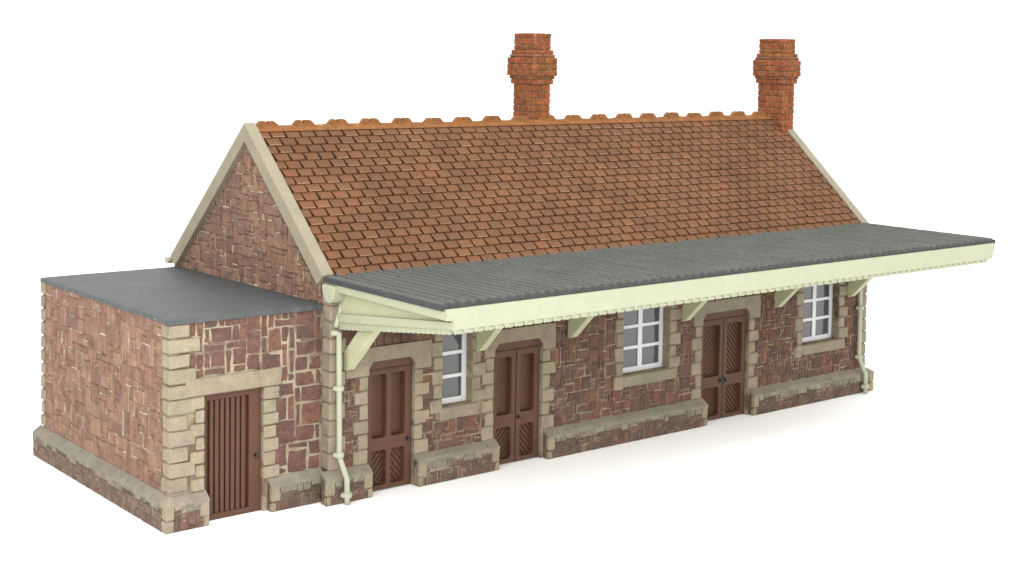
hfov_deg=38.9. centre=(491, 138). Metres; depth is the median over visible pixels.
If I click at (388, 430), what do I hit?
door
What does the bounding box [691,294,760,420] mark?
door
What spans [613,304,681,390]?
window
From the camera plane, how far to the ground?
0.42 m
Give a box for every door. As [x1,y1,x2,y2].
[185,367,281,520]
[345,339,431,490]
[480,322,555,463]
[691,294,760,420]
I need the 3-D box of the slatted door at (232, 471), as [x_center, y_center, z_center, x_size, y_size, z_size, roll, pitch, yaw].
[-0.058,0.068,0.324,0.024,0.033,0.004,-2,4,-38]
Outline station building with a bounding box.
[33,33,994,533]
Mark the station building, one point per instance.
(333, 311)
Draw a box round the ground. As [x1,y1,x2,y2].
[0,87,1023,562]
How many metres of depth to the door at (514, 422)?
0.37 m
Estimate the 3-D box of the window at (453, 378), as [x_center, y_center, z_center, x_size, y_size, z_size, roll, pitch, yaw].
[-0.009,0.057,0.358,0.017,0.023,0.004,-2,4,-39]
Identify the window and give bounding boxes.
[430,331,485,420]
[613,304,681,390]
[794,281,847,357]
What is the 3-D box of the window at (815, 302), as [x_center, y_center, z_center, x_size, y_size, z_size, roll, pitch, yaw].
[0.100,0.054,0.444,0.025,0.024,0.004,-2,4,-38]

